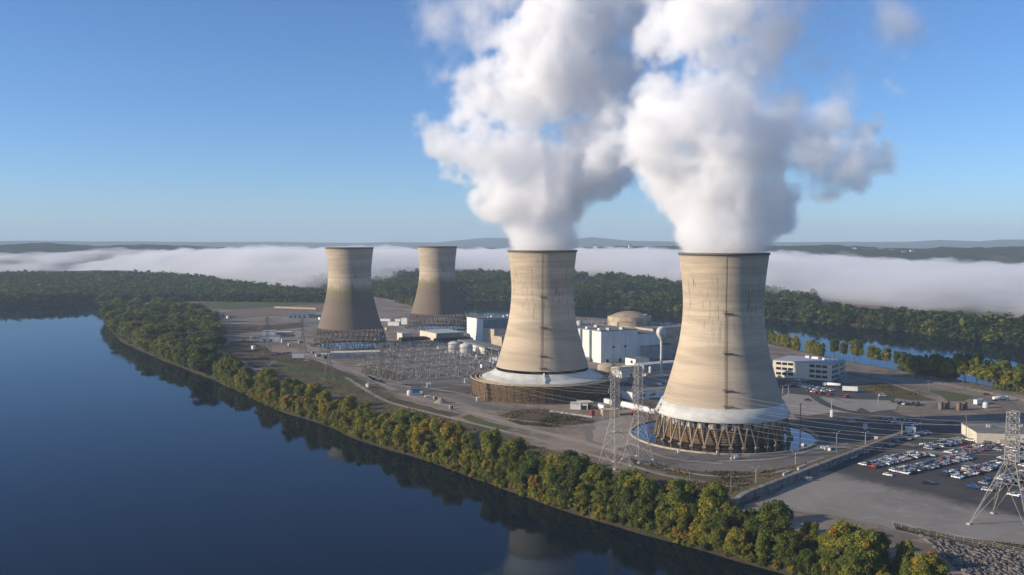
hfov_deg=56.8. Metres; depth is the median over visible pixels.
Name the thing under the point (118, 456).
river water
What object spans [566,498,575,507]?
riverside shrub
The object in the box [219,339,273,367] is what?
scrub corner
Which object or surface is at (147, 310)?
broadleaf tree
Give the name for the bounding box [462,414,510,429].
green strip ground
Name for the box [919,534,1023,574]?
riprap stones
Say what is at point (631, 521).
riverside shrub
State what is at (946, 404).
gate pillar
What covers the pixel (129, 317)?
broadleaf tree
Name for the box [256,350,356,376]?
scrub belt
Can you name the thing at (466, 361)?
switchyard gantry
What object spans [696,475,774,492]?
orange grass corner
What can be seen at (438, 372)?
switchyard lane
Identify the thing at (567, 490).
broadleaf tree
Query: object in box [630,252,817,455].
cooling tower
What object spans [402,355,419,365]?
switchyard gantry
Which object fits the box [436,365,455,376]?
switchyard gantry
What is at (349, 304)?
cooling tower
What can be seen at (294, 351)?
pale apron
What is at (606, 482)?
broadleaf tree
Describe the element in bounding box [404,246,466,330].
cooling tower
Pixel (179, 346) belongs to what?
broadleaf tree
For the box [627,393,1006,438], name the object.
power line
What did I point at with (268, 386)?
broadleaf tree
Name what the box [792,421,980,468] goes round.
yard lane
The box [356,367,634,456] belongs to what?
road
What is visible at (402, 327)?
plant road
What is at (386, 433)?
broadleaf tree
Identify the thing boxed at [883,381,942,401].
pale path
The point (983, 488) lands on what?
parked car
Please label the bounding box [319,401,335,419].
broadleaf tree
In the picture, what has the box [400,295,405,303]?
broadleaf tree
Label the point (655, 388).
workshop
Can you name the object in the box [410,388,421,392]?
blue container
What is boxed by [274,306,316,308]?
boundary wall
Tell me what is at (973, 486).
parked car
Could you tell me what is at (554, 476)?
broadleaf tree
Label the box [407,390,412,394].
vertical tank
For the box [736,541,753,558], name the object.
riverside shrub
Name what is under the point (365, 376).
yard track
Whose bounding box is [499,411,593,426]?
weedy patch
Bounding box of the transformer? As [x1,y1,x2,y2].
[847,416,854,422]
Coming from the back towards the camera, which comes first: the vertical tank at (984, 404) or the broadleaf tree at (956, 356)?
the broadleaf tree at (956, 356)
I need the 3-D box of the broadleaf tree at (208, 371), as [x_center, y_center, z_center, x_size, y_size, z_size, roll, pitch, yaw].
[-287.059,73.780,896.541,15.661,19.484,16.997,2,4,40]
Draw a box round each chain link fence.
[893,523,1022,551]
[901,375,1020,400]
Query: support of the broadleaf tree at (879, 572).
on the island ground at (927, 410)
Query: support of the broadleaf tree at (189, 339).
on the island ground at (927, 410)
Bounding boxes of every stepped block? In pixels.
[482,326,506,343]
[493,335,504,345]
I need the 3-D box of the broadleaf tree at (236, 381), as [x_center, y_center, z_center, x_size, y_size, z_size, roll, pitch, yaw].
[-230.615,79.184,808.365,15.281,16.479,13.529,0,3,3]
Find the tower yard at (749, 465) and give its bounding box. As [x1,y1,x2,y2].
[579,411,850,471]
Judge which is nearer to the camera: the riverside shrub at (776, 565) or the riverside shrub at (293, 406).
the riverside shrub at (776, 565)
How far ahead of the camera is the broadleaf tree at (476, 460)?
514.37 m
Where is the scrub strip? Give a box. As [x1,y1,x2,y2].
[223,323,302,332]
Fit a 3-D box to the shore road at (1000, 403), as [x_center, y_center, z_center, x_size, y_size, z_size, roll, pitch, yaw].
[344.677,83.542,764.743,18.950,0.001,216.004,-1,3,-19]
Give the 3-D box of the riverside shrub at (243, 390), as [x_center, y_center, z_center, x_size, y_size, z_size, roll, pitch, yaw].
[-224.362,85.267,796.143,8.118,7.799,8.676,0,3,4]
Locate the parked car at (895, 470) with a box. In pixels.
[889,468,898,472]
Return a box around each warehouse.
[397,332,426,340]
[420,329,470,341]
[961,422,1023,444]
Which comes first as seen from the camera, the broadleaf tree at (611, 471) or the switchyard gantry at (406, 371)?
the broadleaf tree at (611, 471)
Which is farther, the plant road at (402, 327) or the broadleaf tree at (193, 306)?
the broadleaf tree at (193, 306)
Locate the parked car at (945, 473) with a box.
[938,471,949,476]
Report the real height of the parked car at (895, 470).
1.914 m
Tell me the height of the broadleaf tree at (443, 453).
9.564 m
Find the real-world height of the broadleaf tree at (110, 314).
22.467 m
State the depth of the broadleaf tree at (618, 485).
436.78 m
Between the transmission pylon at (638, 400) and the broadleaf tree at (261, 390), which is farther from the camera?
the broadleaf tree at (261, 390)
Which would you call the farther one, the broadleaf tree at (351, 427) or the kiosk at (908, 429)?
the broadleaf tree at (351, 427)
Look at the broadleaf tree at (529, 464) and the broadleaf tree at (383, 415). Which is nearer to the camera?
the broadleaf tree at (529, 464)
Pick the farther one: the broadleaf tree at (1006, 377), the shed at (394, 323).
the shed at (394, 323)
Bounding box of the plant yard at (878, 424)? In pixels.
[609,359,964,446]
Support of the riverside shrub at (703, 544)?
on the island ground at (927, 410)
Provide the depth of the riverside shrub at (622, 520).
424.61 m
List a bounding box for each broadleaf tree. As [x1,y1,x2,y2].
[99,303,119,316]
[103,311,117,324]
[108,319,126,332]
[111,299,123,303]
[112,323,120,336]
[117,320,143,336]
[121,315,135,320]
[131,324,146,341]
[133,324,164,345]
[141,308,152,311]
[142,340,149,351]
[143,302,156,309]
[148,339,153,350]
[149,305,164,312]
[149,338,158,353]
[154,299,170,305]
[154,336,175,353]
[157,342,165,357]
[158,321,173,332]
[158,333,168,338]
[161,338,187,354]
[165,332,186,339]
[165,347,172,361]
[166,324,191,336]
[168,297,183,302]
[168,302,186,309]
[168,314,186,321]
[171,342,189,359]
[175,349,186,364]
[180,352,190,367]
[184,334,204,347]
[186,337,213,352]
[186,343,222,371]
[187,303,205,310]
[189,315,202,323]
[199,308,211,315]
[199,335,218,345]
[202,314,217,320]
[202,357,215,374]
[204,311,221,322]
[204,322,228,341]
[204,331,225,346]
[212,361,218,377]
[216,360,225,373]
[219,353,232,360]
[223,362,232,377]
[226,355,243,365]
[226,369,236,382]
[230,360,243,373]
[233,371,246,388]
[237,373,252,386]
[242,367,254,379]
[253,371,260,384]
[257,368,276,385]
[257,382,266,396]
[262,388,276,403]
[265,377,281,391]
[265,383,277,394]
[272,393,280,401]
[280,377,305,396]
[281,394,297,409]
[293,384,305,396]
[295,396,303,410]
[303,382,322,404]
[303,396,313,409]
[308,405,317,417]
[312,391,321,408]
[317,389,333,408]
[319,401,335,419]
[326,409,333,423]
[329,408,342,425]
[332,399,339,408]
[338,416,350,428]
[340,393,358,416]
[348,409,356,423]
[349,420,355,432]
[350,412,370,436]
[355,402,370,417]
[364,409,377,417]
[365,417,381,435]
[375,419,398,443]
[377,412,391,419]
[378,418,387,428]
[389,408,403,424]
[391,423,408,448]
[396,409,420,424]
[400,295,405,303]
[405,412,430,429]
[405,424,417,443]
[410,296,414,305]
[410,426,433,452]
[418,418,430,429]
[421,441,433,457]
[428,417,445,446]
[433,433,442,450]
[438,420,466,454]
[438,448,450,461]
[450,450,461,466]
[457,449,473,466]
[458,432,477,450]
[465,442,477,450]
[470,449,482,467]
[479,427,502,462]
[479,459,494,477]
[493,462,506,478]
[497,437,527,471]
[506,461,517,480]
[511,468,527,485]
[519,449,545,480]
[528,475,540,486]
[537,456,546,483]
[540,475,547,493]
[543,453,564,484]
[545,464,567,498]
[558,476,577,502]
[559,449,591,489]
[573,482,591,504]
[579,464,611,493]
[590,487,611,508]
[596,477,614,495]
[599,464,614,484]
[606,492,621,513]
[611,469,632,495]
[617,485,641,517]
[622,473,643,495]
[624,467,638,474]
[630,495,655,522]
[636,476,659,505]
[653,488,671,511]
[654,503,675,527]
[663,477,694,521]
[676,513,690,530]
[686,498,701,522]
[688,517,712,543]
[693,488,701,499]
[697,480,733,521]
[705,512,733,549]
[723,506,745,527]
[724,526,749,555]
[741,514,762,544]
[743,507,759,516]
[753,499,797,544]
[754,532,773,556]
[767,330,773,342]
[770,332,778,344]
[772,529,805,565]
[775,333,781,345]
[780,334,787,346]
[783,336,792,347]
[790,335,800,348]
[792,548,819,574]
[793,338,800,349]
[799,521,819,546]
[806,339,815,353]
[812,341,818,354]
[816,343,825,355]
[816,530,830,557]
[819,545,844,573]
[823,519,860,566]
[829,338,838,351]
[836,547,871,574]
[839,342,847,358]
[844,528,889,574]
[848,339,858,361]
[853,339,864,356]
[865,345,875,357]
[868,529,892,564]
[872,347,881,366]
[876,570,890,574]
[880,347,891,363]
[890,539,915,572]
[893,351,900,363]
[898,351,911,371]
[898,557,914,574]
[904,355,915,372]
[908,551,950,574]
[909,354,922,374]
[915,357,924,369]
[918,354,932,375]
[923,358,930,371]
[929,352,940,370]
[935,355,949,377]
[943,363,960,379]
[946,358,956,381]
[953,353,963,379]
[956,357,970,382]
[962,353,971,380]
[968,352,984,382]
[968,357,980,384]
[976,364,988,386]
[983,367,996,388]
[984,359,993,385]
[991,359,1014,388]
[996,366,1014,390]
[1000,370,1012,384]
[1010,363,1023,391]
[1011,370,1023,392]
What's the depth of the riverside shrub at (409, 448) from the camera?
567.16 m
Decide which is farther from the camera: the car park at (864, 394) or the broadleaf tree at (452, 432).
the car park at (864, 394)
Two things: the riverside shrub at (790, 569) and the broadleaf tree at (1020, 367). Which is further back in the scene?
the broadleaf tree at (1020, 367)
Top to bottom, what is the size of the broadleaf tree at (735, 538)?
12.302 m
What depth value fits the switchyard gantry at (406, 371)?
820.61 m
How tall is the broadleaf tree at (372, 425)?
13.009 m
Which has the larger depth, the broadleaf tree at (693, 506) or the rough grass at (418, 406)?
the rough grass at (418, 406)
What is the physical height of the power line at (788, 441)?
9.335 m
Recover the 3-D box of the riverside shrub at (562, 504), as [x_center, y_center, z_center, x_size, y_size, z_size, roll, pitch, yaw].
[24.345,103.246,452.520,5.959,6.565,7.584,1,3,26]
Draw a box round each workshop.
[615,384,665,399]
[628,374,669,385]
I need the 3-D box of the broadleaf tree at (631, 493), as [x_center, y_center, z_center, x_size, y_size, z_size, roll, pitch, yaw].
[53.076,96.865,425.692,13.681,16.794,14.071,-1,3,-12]
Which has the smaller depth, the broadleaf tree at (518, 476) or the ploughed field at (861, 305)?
the broadleaf tree at (518, 476)
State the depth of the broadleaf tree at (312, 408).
677.21 m
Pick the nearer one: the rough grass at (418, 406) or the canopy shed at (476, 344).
the rough grass at (418, 406)
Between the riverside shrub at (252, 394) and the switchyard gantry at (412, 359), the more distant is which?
the switchyard gantry at (412, 359)
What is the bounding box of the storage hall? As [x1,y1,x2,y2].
[286,312,321,317]
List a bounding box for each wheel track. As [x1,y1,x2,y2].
[304,356,358,366]
[332,364,447,387]
[358,383,472,395]
[411,399,576,426]
[594,432,722,463]
[639,457,823,476]
[646,469,756,483]
[717,447,850,461]
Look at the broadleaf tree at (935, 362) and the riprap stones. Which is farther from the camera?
the broadleaf tree at (935, 362)
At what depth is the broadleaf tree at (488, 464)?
503.67 m
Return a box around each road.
[284,339,322,360]
[356,367,634,456]
[381,322,412,332]
[381,390,604,421]
[787,364,855,383]
[804,391,872,414]
[848,373,1023,410]
[942,421,960,425]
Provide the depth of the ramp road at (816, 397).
705.15 m
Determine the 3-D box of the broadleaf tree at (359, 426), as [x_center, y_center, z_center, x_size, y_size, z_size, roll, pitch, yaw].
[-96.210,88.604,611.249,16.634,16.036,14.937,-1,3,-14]
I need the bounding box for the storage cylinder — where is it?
[620,401,657,414]
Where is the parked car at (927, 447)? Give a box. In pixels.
[923,446,933,449]
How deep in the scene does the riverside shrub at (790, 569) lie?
362.36 m
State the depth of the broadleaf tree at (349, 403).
642.18 m
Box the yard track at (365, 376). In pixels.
[325,359,410,387]
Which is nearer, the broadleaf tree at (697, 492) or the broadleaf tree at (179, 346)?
the broadleaf tree at (697, 492)
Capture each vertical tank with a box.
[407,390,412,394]
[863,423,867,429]
[982,402,988,407]
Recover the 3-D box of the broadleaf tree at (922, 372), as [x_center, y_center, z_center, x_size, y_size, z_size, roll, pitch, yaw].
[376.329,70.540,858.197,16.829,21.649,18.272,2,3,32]
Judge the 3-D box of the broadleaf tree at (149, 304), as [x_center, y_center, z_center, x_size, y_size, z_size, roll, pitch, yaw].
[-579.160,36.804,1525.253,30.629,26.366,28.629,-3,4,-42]
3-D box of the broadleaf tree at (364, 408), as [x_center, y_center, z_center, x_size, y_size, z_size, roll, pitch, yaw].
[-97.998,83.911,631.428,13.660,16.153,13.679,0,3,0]
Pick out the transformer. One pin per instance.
(849, 420)
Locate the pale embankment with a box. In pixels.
[782,393,860,415]
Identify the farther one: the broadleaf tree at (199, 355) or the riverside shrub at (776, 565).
the broadleaf tree at (199, 355)
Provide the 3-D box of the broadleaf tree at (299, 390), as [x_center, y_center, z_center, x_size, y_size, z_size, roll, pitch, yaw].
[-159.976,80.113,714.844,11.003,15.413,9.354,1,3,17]
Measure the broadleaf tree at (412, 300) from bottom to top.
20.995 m
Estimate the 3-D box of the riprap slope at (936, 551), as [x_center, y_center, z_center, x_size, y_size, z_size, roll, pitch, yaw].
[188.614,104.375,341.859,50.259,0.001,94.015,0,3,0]
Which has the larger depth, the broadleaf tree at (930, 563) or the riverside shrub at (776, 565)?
the riverside shrub at (776, 565)
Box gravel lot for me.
[763,466,1023,550]
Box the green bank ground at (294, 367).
[274,360,374,386]
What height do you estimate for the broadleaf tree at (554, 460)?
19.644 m
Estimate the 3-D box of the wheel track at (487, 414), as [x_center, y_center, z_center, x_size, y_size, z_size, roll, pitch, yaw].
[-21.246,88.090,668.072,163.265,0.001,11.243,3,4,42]
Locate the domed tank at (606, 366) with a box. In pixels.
[597,362,615,371]
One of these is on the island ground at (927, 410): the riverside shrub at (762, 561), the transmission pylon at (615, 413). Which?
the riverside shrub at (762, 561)
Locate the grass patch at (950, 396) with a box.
[930,390,971,400]
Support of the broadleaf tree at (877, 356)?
on the island ground at (927, 410)
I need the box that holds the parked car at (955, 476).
[951,474,961,478]
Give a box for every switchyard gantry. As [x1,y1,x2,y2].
[380,362,398,375]
[397,367,416,380]
[399,361,418,373]
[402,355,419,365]
[417,366,436,378]
[420,354,437,365]
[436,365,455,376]
[437,359,455,371]
[455,357,473,368]
[456,363,474,376]
[475,362,492,371]
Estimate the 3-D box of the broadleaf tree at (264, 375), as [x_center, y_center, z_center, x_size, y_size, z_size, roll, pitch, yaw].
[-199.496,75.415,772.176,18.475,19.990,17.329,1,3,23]
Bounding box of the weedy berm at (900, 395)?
[854,382,933,399]
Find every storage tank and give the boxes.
[448,341,460,353]
[459,343,472,355]
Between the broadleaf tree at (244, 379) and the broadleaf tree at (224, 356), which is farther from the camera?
the broadleaf tree at (224, 356)
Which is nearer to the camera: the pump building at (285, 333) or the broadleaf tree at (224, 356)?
the broadleaf tree at (224, 356)
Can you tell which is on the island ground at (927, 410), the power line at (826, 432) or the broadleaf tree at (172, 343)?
the broadleaf tree at (172, 343)
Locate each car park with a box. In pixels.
[783,380,893,399]
[834,422,1023,514]
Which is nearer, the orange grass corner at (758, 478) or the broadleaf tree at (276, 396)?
the orange grass corner at (758, 478)
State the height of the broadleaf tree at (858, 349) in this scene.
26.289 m
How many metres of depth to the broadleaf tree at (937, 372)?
842.56 m
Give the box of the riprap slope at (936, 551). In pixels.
[933,544,1021,572]
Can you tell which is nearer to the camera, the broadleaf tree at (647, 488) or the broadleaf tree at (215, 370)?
the broadleaf tree at (647, 488)
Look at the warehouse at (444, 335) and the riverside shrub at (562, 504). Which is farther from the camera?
the warehouse at (444, 335)
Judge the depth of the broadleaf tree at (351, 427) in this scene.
618.11 m
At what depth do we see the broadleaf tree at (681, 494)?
408.18 m
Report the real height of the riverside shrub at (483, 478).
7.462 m
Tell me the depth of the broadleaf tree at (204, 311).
1411.92 m
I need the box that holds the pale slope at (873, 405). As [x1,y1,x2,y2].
[834,397,901,411]
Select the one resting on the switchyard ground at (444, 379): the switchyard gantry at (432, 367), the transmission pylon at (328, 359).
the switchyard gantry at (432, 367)
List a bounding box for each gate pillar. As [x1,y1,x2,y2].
[938,401,943,409]
[943,401,949,408]
[956,402,961,409]
[962,402,967,409]
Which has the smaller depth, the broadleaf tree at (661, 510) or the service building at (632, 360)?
the broadleaf tree at (661, 510)
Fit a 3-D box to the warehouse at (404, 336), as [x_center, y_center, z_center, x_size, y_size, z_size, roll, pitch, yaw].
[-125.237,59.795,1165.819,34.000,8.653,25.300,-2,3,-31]
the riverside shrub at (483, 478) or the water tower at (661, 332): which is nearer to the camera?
the riverside shrub at (483, 478)
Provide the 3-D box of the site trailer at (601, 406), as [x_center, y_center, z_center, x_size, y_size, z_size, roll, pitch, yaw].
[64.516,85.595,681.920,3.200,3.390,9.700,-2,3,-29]
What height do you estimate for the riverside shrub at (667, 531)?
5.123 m
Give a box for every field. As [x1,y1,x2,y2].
[193,302,324,308]
[219,305,323,317]
[821,302,898,308]
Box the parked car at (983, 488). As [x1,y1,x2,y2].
[981,486,992,491]
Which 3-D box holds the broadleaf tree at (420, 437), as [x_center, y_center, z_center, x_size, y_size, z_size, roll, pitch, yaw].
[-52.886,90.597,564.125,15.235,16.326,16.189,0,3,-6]
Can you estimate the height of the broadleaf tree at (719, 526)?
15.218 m
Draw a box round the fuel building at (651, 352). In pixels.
[641,343,672,359]
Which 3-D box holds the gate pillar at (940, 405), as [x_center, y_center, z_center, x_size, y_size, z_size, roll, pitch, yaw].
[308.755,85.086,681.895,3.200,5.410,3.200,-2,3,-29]
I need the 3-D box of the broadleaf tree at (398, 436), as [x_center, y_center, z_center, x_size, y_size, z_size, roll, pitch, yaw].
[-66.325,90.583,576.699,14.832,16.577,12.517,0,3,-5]
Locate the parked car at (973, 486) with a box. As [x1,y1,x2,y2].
[967,484,979,488]
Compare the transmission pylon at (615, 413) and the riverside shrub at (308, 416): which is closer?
the transmission pylon at (615, 413)
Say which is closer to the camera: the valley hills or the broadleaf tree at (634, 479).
the broadleaf tree at (634, 479)
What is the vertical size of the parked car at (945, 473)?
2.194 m
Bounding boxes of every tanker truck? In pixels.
[823,382,840,387]
[992,396,1009,400]
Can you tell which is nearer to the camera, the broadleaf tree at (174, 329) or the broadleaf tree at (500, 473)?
the broadleaf tree at (500, 473)
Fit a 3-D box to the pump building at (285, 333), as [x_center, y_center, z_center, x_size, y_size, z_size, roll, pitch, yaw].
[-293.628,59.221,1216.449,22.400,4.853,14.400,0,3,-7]
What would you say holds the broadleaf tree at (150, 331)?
on the island ground at (927, 410)
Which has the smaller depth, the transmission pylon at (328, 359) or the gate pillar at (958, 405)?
the gate pillar at (958, 405)
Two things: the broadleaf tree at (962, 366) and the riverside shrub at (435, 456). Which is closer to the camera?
the riverside shrub at (435, 456)
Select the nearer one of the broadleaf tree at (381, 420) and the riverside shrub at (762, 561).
the riverside shrub at (762, 561)
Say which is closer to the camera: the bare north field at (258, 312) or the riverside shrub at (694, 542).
the riverside shrub at (694, 542)
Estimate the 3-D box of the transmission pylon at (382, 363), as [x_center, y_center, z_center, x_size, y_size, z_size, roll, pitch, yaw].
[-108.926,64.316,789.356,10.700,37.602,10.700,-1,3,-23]
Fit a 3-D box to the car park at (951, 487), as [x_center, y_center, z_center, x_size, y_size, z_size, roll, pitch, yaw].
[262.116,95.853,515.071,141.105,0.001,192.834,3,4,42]
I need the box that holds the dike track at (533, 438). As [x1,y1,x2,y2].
[306,348,766,495]
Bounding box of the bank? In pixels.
[384,262,1023,344]
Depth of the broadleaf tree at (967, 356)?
820.46 m
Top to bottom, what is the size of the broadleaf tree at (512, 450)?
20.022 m
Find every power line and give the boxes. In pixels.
[626,380,1013,424]
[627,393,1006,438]
[627,406,1003,451]
[634,402,989,454]
[636,377,1005,426]
[636,390,988,440]
[645,375,1017,422]
[645,400,997,449]
[647,388,994,435]
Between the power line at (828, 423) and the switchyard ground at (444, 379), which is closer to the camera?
the power line at (828, 423)
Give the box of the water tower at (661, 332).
[656,326,666,376]
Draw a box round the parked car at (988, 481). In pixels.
[979,479,991,483]
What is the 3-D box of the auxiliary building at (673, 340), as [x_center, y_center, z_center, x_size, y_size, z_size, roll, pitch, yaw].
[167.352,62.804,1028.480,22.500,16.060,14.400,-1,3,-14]
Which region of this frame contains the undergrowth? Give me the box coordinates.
[143,349,955,574]
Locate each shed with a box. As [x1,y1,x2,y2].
[302,320,319,326]
[321,350,380,358]
[380,318,391,320]
[388,321,400,325]
[401,317,408,323]
[457,339,501,355]
[570,401,587,409]
[577,400,593,409]
[611,365,640,370]
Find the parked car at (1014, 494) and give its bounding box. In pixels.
[1007,492,1020,496]
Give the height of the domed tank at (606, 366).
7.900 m
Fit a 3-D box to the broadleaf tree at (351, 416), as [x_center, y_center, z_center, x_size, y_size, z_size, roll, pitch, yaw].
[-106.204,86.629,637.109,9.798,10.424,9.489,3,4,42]
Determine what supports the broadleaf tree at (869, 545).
on the island ground at (927, 410)
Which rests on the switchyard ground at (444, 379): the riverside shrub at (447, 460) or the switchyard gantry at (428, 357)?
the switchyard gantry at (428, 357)
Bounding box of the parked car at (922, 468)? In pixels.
[917,466,926,470]
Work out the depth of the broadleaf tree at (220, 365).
864.35 m
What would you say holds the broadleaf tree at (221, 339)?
on the island ground at (927, 410)
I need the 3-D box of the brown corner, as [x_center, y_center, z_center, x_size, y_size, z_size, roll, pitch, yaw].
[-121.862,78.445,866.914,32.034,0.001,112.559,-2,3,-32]
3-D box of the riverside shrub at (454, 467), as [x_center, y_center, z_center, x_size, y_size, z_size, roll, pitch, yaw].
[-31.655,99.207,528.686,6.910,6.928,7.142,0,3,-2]
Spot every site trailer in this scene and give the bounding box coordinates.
[596,403,606,408]
[604,398,613,404]
[973,398,984,403]
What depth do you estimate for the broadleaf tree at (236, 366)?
833.91 m
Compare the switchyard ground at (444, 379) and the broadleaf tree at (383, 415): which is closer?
the broadleaf tree at (383, 415)
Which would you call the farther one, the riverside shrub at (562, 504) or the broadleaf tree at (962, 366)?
the broadleaf tree at (962, 366)
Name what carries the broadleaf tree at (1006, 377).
on the island ground at (927, 410)
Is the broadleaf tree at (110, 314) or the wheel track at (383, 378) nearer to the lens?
the wheel track at (383, 378)
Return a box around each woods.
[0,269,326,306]
[276,266,1023,345]
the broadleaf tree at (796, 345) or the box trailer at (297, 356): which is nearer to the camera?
the box trailer at (297, 356)
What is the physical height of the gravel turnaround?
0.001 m
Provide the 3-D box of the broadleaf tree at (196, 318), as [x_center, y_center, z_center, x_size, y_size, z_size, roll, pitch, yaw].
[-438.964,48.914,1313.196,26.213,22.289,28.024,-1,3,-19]
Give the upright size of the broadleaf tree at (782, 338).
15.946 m
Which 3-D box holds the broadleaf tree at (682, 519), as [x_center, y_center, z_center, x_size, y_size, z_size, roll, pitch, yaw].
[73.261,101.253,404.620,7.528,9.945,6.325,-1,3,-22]
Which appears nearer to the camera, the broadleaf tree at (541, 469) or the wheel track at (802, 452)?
the broadleaf tree at (541, 469)
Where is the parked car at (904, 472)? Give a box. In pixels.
[898,470,910,474]
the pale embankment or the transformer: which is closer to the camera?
the transformer
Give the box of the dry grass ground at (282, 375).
[253,362,759,510]
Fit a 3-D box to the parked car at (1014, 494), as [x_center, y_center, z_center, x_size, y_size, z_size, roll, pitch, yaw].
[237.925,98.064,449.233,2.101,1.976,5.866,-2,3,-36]
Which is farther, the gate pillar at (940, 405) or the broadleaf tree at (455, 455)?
the gate pillar at (940, 405)
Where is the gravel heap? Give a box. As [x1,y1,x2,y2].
[434,398,448,403]
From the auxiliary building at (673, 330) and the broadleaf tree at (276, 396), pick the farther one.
the auxiliary building at (673, 330)
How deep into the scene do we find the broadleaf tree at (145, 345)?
1085.46 m
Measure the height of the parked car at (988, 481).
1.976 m
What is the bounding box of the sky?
[0,0,1023,242]
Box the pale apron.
[290,349,343,370]
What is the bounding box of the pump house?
[612,367,635,377]
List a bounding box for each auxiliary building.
[635,324,681,342]
[663,337,678,352]
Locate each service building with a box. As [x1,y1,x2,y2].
[625,356,648,364]
[635,360,673,370]
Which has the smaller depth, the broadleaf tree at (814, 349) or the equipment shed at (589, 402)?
the equipment shed at (589, 402)
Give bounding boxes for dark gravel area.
[410,383,470,393]
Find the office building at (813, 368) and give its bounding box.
[772,355,848,380]
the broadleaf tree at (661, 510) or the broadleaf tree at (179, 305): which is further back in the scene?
the broadleaf tree at (179, 305)
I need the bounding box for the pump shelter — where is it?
[601,408,618,415]
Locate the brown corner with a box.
[359,366,408,381]
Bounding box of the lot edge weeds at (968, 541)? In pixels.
[893,523,1023,551]
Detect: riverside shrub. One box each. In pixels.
[240,385,248,392]
[249,389,255,397]
[267,399,272,406]
[290,404,295,412]
[299,409,305,417]
[306,410,312,418]
[313,411,318,419]
[323,416,328,425]
[344,424,349,432]
[370,433,377,442]
[400,442,408,452]
[406,443,412,452]
[422,448,433,458]
[426,453,432,461]
[432,450,439,463]
[443,455,450,464]
[449,460,459,470]
[463,465,470,475]
[468,466,478,476]
[476,467,481,478]
[479,469,486,482]
[486,468,496,481]
[492,477,499,485]
[498,479,508,488]
[512,480,518,490]
[516,482,527,496]
[528,484,540,499]
[536,489,545,500]
[544,494,552,503]
[551,493,560,506]
[557,497,566,508]
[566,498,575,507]
[574,503,581,512]
[580,506,587,515]
[593,503,606,519]
[605,505,618,521]
[618,515,625,524]
[627,514,634,526]
[633,516,645,528]
[645,522,653,531]
[655,523,665,534]
[664,528,672,537]
[667,526,685,542]
[680,530,693,547]
[692,534,700,545]
[699,537,712,550]
[722,544,732,556]
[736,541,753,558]
[744,551,757,562]
[758,556,767,566]
[771,559,781,568]
[786,562,795,573]
[810,561,821,574]
[821,565,835,574]
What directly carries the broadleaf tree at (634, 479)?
on the island ground at (927, 410)
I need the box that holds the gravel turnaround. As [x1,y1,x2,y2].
[592,414,636,450]
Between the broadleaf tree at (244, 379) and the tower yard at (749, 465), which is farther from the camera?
the broadleaf tree at (244, 379)
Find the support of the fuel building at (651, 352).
on the island ground at (927, 410)
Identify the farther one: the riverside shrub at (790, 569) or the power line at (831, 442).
the power line at (831, 442)
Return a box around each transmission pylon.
[261,317,273,353]
[297,318,307,352]
[322,340,335,379]
[374,342,388,387]
[598,368,632,469]
[621,362,654,463]
[966,410,1023,524]
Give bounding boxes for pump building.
[259,335,280,341]
[262,330,276,334]
[276,331,292,335]
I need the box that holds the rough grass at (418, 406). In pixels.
[382,395,459,416]
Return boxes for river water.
[0,272,1023,574]
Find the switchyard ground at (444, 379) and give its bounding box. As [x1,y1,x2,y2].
[356,345,495,386]
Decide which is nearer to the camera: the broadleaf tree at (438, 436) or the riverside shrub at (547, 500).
the riverside shrub at (547, 500)
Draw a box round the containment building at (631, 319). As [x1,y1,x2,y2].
[607,311,650,327]
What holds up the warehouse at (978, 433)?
on the island ground at (927, 410)
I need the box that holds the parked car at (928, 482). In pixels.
[922,480,934,484]
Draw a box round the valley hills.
[0,237,1023,273]
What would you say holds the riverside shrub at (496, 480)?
on the island ground at (927, 410)
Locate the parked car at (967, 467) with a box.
[962,465,972,470]
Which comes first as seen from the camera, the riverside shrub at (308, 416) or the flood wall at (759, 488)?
the flood wall at (759, 488)
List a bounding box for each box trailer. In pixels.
[292,355,303,358]
[842,386,858,392]
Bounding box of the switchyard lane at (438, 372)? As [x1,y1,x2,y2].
[389,367,469,379]
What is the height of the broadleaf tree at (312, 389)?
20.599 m
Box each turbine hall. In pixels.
[467,314,508,341]
[577,320,659,362]
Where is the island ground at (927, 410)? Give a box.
[107,296,1023,574]
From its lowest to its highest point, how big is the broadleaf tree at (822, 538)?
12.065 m
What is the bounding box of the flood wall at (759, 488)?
[728,431,906,505]
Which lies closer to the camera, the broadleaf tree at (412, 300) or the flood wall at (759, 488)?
the flood wall at (759, 488)
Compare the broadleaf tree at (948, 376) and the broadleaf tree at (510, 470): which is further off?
the broadleaf tree at (948, 376)
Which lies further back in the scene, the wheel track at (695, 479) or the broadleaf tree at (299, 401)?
the broadleaf tree at (299, 401)
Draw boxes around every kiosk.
[295,332,303,336]
[489,356,498,361]
[905,426,915,434]
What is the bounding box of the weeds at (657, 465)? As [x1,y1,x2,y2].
[222,323,1023,549]
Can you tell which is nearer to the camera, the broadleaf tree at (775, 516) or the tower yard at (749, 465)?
the broadleaf tree at (775, 516)
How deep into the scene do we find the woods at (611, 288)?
1788.83 m
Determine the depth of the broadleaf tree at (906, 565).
335.34 m
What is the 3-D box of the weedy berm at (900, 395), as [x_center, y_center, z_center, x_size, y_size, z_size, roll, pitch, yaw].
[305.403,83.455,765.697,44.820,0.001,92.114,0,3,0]
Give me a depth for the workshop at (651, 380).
799.93 m
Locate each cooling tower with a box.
[310,247,389,349]
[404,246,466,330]
[470,250,614,404]
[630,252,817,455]
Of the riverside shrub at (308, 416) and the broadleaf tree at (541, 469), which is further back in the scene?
the riverside shrub at (308, 416)
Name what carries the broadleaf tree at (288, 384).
on the island ground at (927, 410)
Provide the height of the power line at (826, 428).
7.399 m

